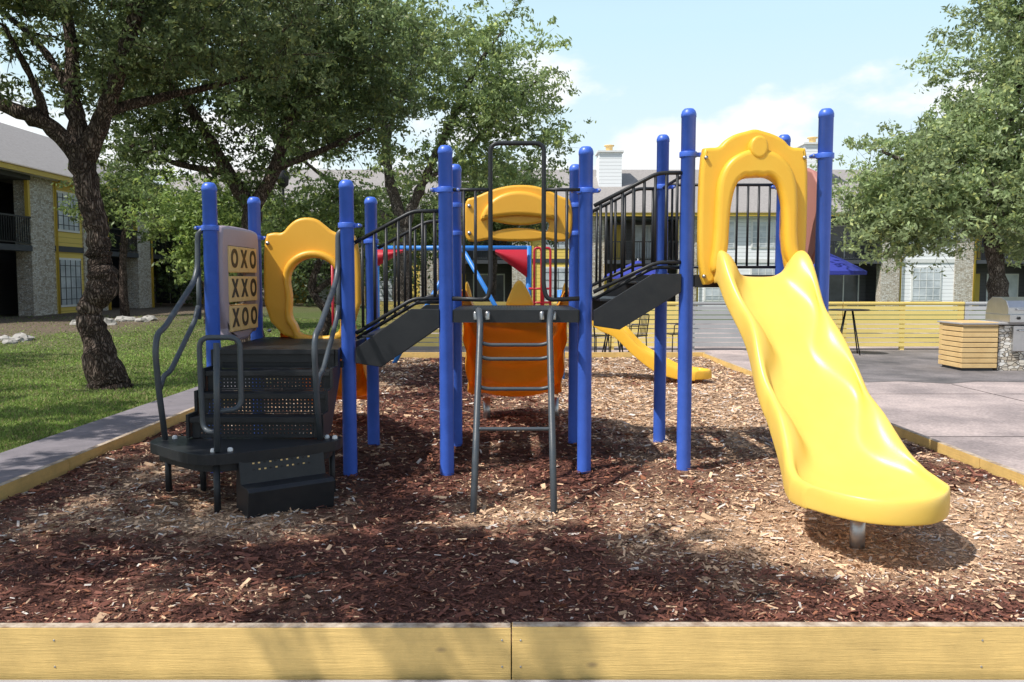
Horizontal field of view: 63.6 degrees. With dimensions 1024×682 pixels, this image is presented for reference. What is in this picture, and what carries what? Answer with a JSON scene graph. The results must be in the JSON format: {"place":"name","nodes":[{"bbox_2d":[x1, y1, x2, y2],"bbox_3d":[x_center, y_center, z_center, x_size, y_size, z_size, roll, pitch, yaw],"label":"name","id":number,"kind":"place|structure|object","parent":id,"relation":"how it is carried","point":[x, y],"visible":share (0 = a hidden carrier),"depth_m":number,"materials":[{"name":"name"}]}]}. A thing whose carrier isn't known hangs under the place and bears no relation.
{"place":"outdoors","nodes":[
{"label":"outdoors","id":0,"kind":"place"},
{"bbox_2d":[0,378,249,482],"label":"path","id":1,"kind":"structure","parent":0,"point":[23,459],"depth_m":7.67,"materials":[{"name":"concrete"}]},
{"bbox_2d":[0,303,394,452],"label":"grass lawn","id":2,"kind":"structure","parent":0,"point":[45,391],"depth_m":14.18,"materials":[{"name":"plant"}]},
{"bbox_2d":[0,315,157,343],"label":"landscape rocks","id":3,"kind":"object","parent":2,"relation":"on","point":[16,338],"visible":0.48,"depth_m":24.00,"materials":[{"name":"stone"}]},
{"bbox_2d":[0,122,181,315],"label":"apartment building","id":4,"kind":"structure","parent":2,"relation":"on","point":[43,260],"depth_m":30.91,"materials":[{"name":"grey stone"}]},
{"bbox_2d":[0,122,181,315],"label":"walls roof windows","id":5,"kind":"structure","parent":4,"relation":"in","point":[43,262],"depth_m":30.91,"materials":[{"name":"grey stone"}]},
{"bbox_2d":[51,136,178,315],"bbox_3d":[-13.622,-3.942,28.728,3.910,6.653,4.307,0,4,0],"label":"oak tree","id":6,"kind":"object","parent":2,"relation":"on","point":[123,192],"visible":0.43,"depth_m":28.39,"materials":[{"name":"green plant"}]},
{"bbox_2d":[0,0,357,389],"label":"oak tree","id":7,"kind":"object","parent":2,"relation":"on","point":[79,141],"visible":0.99,"depth_m":11.04,"materials":[{"name":"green plant"}]},
{"bbox_2d":[106,166,315,323],"bbox_3d":[-8.815,-2.763,24.492,6.542,5.138,4.361,1,4,19],"label":"oak tree","id":8,"kind":"object","parent":2,"relation":"on","point":[181,213],"visible":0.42,"depth_m":23.88,"materials":[{"name":"green plant"}]},
{"bbox_2d":[7,0,479,343],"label":"oak tree","id":9,"kind":"object","parent":2,"relation":"on","point":[297,104],"visible":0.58,"depth_m":17.23,"materials":[{"name":"green plant"}]},
{"bbox_2d":[278,170,288,231],"bbox_3d":[-6.850,-2.778,24.863,0.400,4.900,0.400,0,4,0],"label":"lamp post","id":10,"kind":"object","parent":2,"relation":"on","point":[286,181],"visible":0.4,"depth_m":24.61,"materials":[{"name":"black metal"}]},
{"bbox_2d":[251,174,402,335],"bbox_3d":[-4.969,-2.142,21.467,4.263,4.374,3.787,0,4,0],"label":"oak tree","id":11,"kind":"object","parent":2,"relation":"on","point":[329,208],"visible":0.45,"depth_m":20.93,"materials":[{"name":"green plant"}]},
{"bbox_2d":[230,0,595,319],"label":"oak tree","id":12,"kind":"object","parent":2,"relation":"on","point":[500,110],"visible":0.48,"depth_m":28.51,"materials":[{"name":"green plant"}]},
{"bbox_2d":[0,680,1023,681],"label":"sidewalk","id":13,"kind":"structure","parent":0,"point":[511,680],"depth_m":3.31,"materials":[{"name":"grey concrete"}]},
{"bbox_2d":[0,0,1023,184],"label":"sky","id":14,"kind":"structure","parent":0,"point":[770,66],"materials":[{"name":"blue"}]},
{"bbox_2d":[557,290,564,378],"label":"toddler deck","id":15,"kind":"structure","parent":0,"point":[559,292],"depth_m":12.35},
{"bbox_2d":[361,310,985,679],"bbox_3d":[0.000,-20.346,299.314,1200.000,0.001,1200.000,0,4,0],"label":"ground","id":16,"kind":"structure","parent":0,"point":[833,319],"depth_m":34.47,"materials":[{"name":"grey concrete"}]},
{"bbox_2d":[150,228,342,517],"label":"playground stairs","id":17,"kind":"structure","parent":16,"relation":"on","point":[277,471],"depth_m":5.72,"materials":[{"name":"black plastic"}]},
{"bbox_2d":[110,158,432,306],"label":"distant trees","id":18,"kind":"object","parent":16,"relation":"on","point":[162,277],"visible":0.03,"depth_m":40.90,"materials":[{"name":"green plant"}]},
{"bbox_2d":[331,246,551,362],"bbox_3d":[-1.282,-0.597,14.921,3.987,2.245,0.250,0,4,0],"label":"frame","id":19,"kind":"object","parent":16,"relation":"on","point":[518,258],"visible":0.5,"depth_m":14.87,"materials":[{"name":"blue paint"}]},
{"bbox_2d":[354,140,569,301],"bbox_3d":[-2.286,-4.879,36.200,11.135,7.676,5.967,-1,4,-11],"label":"oak tree","id":20,"kind":"object","parent":16,"relation":"on","point":[433,202],"visible":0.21,"depth_m":35.73,"materials":[{"name":"green plant"}]},
{"bbox_2d":[0,356,1023,645],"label":"wood chip mulch","id":21,"kind":"object","parent":16,"relation":"on","point":[638,526],"visible":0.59,"depth_m":4.86,"materials":[{"name":"brown plant"}]},
{"bbox_2d":[280,323,366,403],"bbox_3d":[-1.780,0.234,8.338,0.675,0.967,1.555,0,4,0],"label":"playground slide","id":22,"kind":"object","parent":21,"relation":"on","point":[361,381],"visible":0.1,"depth_m":8.43,"materials":[{"name":"orange plastic"}]},
{"bbox_2d":[462,280,568,418],"bbox_3d":[0.034,0.173,8.569,1.046,1.600,1.905,0,4,0],"label":"playground slide","id":23,"kind":"object","parent":21,"relation":"on","point":[514,373],"visible":0.63,"depth_m":8.43,"materials":[{"name":"orange plastic"}]},
{"bbox_2d":[592,321,711,380],"bbox_3d":[1.967,-0.011,12.362,2.007,1.105,0.575,1,4,16],"label":"toddler slide","id":24,"kind":"object","parent":21,"relation":"on","point":[631,342],"visible":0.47,"depth_m":12.13,"materials":[{"name":"yellow plastic"}]},
{"bbox_2d":[697,129,949,549],"bbox_3d":[1.963,-0.132,5.318,0.859,2.785,2.301,0,4,-6],"label":"playground slide","id":25,"kind":"object","parent":21,"relation":"on","point":[842,451],"visible":1,"depth_m":5.52,"materials":[{"name":"yellow plastic"}]},
{"bbox_2d":[0,352,1023,679],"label":"timber border","id":26,"kind":"object","parent":16,"relation":"on","point":[752,650],"visible":0.69,"depth_m":3.34,"materials":[{"name":"wood"}]},
{"bbox_2d":[470,307,557,514],"bbox_3d":[0.021,0.480,5.869,0.643,1.408,1.120,0,4,0],"label":"climbing ladder","id":27,"kind":"object","parent":16,"relation":"on","point":[480,343],"visible":0.99,"depth_m":5.81,"materials":[{"name":"metal"}]},
{"bbox_2d":[201,108,833,475],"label":"posts","id":28,"kind":"object","parent":16,"relation":"on","point":[580,332],"visible":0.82,"depth_m":6.40,"materials":[{"name":"blue metal"}]},
{"bbox_2d":[218,226,259,340],"bbox_3d":[-2.308,-0.479,6.934,0.134,0.940,0.980,0,4,0],"label":"tic tac toe panel","id":29,"kind":"object","parent":28,"relation":"attached to","point":[238,251],"visible":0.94,"depth_m":6.81,"materials":[{"name":"plastic"}]},
{"bbox_2d":[265,204,568,331],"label":"panel bolts","id":30,"kind":"object","parent":28,"relation":"attached to","point":[268,243],"visible":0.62,"depth_m":7.36,"materials":[{"name":"metal"}]},
{"bbox_2d":[224,274,680,367],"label":"connector stairs","id":31,"kind":"structure","parent":28,"relation":"attached to","point":[621,307],"depth_m":6.37,"materials":[{"name":"black metal"}]},
{"bbox_2d":[194,151,834,243],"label":"clamps","id":32,"kind":"object","parent":28,"relation":"attached to","point":[695,154],"visible":0.71,"depth_m":6.32,"materials":[{"name":"metal"}]},
{"bbox_2d":[212,275,817,361],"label":"decks","id":33,"kind":"object","parent":28,"relation":"attached to","point":[517,314],"visible":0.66,"depth_m":6.37,"materials":[{"name":"black plastic"}]},
{"bbox_2d":[283,250,340,338],"bbox_3d":[-1.763,-0.394,7.416,0.567,0.833,0.110,0,4,0],"label":"hood rim","id":34,"kind":"object","parent":33,"relation":"on","point":[293,262],"visible":0.66,"depth_m":7.37,"materials":[{"name":"yellow plastic"}]},
{"bbox_2d":[264,218,360,337],"bbox_3d":[-1.795,-0.551,7.440,0.870,1.110,0.080,0,4,0],"label":"yellow hood","id":35,"kind":"object","parent":33,"relation":"on","point":[294,238],"visible":0.66,"depth_m":7.38,"materials":[{"name":"yellow plastic"}]},
{"bbox_2d":[465,185,571,241],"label":"yellow arch panel","id":36,"kind":"structure","parent":28,"relation":"attached to","point":[518,234],"depth_m":7.37,"materials":[{"name":"yellow plastic"}]},
{"bbox_2d":[480,191,557,220],"bbox_3d":[0.065,-1.202,7.352,0.695,0.259,0.090,0,4,0],"label":"arch relief","id":37,"kind":"object","parent":36,"relation":"attached to","point":[518,203],"visible":0.75,"depth_m":7.31},
{"bbox_2d":[354,141,775,338],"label":"guard rails","id":38,"kind":"object","parent":28,"relation":"attached to","point":[433,298],"visible":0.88,"depth_m":6.36,"materials":[{"name":"black metal"}]},
{"bbox_2d":[779,168,816,264],"bbox_3d":[2.420,-1.010,6.930,0.050,0.840,0.970,0,4,0],"label":"side panel","id":39,"kind":"object","parent":28,"relation":"attached to","point":[811,207],"visible":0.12,"depth_m":6.61,"materials":[{"name":"plastic"}]},
{"bbox_2d":[153,137,1023,305],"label":"apartment building","id":40,"kind":"structure","parent":16,"relation":"on","point":[966,280],"depth_m":44.98,"materials":[{"name":"grey"}]},
{"bbox_2d":[153,137,1023,305],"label":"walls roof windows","id":41,"kind":"structure","parent":40,"relation":"in","point":[969,278],"depth_m":44.98,"materials":[{"name":"grey"}]},
{"bbox_2d":[405,328,1023,471],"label":"pavement","id":42,"kind":"structure","parent":0,"point":[912,388],"depth_m":11.85,"materials":[{"name":"concrete"}]},
{"bbox_2d":[592,326,609,351],"bbox_3d":[1.730,-0.120,17.323,0.493,0.914,0.499,-3,5,-36],"label":"metal chair","id":43,"kind":"object","parent":42,"relation":"on","point":[594,335],"visible":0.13,"depth_m":17.28,"materials":[{"name":"black metal"}]},
{"bbox_2d":[602,334,622,351],"bbox_3d":[2.150,-0.045,17.644,0.760,0.724,0.760,0,4,0],"label":"metal table","id":44,"kind":"object","parent":42,"relation":"on","point":[605,340],"visible":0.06,"depth_m":17.55,"materials":[{"name":"black metal"}]},
{"bbox_2d":[604,324,629,351],"bbox_3d":[2.295,-0.182,18.160,0.499,0.914,0.493,-1,4,-11],"label":"metal chair","id":45,"kind":"object","parent":42,"relation":"on","point":[611,340],"visible":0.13,"depth_m":17.91,"materials":[{"name":"black metal"}]},
{"bbox_2d":[619,314,649,351],"bbox_3d":[2.571,-0.120,17.323,0.493,0.914,0.499,3,5,36],"label":"metal chair","id":46,"kind":"object","parent":42,"relation":"on","point":[637,335],"visible":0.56,"depth_m":17.21,"materials":[{"name":"black metal"}]},
{"bbox_2d":[607,258,668,328],"bbox_3d":[4.100,-1.534,26.960,2.125,2.310,2.125,0,4,0],"label":"patio umbrella","id":47,"kind":"object","parent":42,"relation":"on","point":[635,268],"visible":0.14,"depth_m":26.27,"materials":[{"name":"blue fabric"}]},
{"bbox_2d":[667,323,677,351],"bbox_3d":[3.574,-0.166,17.945,0.493,0.914,0.499,-2,5,-21],"label":"metal chair","id":48,"kind":"object","parent":42,"relation":"on","point":[674,333],"visible":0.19,"depth_m":17.68,"materials":[{"name":"black metal"}]},
{"bbox_2d":[380,302,986,349],"bbox_3d":[6.350,-0.343,19.076,19.300,1.130,0.140,0,4,0],"label":"slat fence","id":49,"kind":"object","parent":42,"relation":"on","point":[963,312],"visible":0.2,"depth_m":19.02,"materials":[{"name":"yellow wood"}]},
{"bbox_2d":[814,254,866,274],"bbox_3d":[8.950,-1.429,23.960,2.254,2.540,2.254,0,4,0],"label":"patio umbrella","id":50,"kind":"object","parent":42,"relation":"on","point":[839,266],"visible":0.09,"depth_m":23.04,"materials":[{"name":"blue fabric"}]},
{"bbox_2d":[828,309,869,354],"bbox_3d":[7.300,-0.197,17.934,0.840,0.983,0.840,0,4,0],"label":"metal table","id":51,"kind":"object","parent":42,"relation":"on","point":[854,326],"visible":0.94,"depth_m":17.78,"materials":[{"name":"black metal"}]},
{"bbox_2d":[807,0,1023,299],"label":"oak tree","id":52,"kind":"object","parent":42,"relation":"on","point":[925,192],"visible":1,"depth_m":20.67,"materials":[{"name":"green plant"}]},
{"bbox_2d":[928,384,1023,436],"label":"pavement joints","id":53,"kind":"object","parent":42,"relation":"on","point":[978,436],"visible":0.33,"depth_m":8.50,"materials":[{"name":"grey concrete"}]},
{"bbox_2d":[937,297,1023,370],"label":"barbecue grill","id":54,"kind":"object","parent":42,"relation":"on","point":[993,340],"visible":1,"depth_m":14.63,"materials":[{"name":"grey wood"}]}
]}

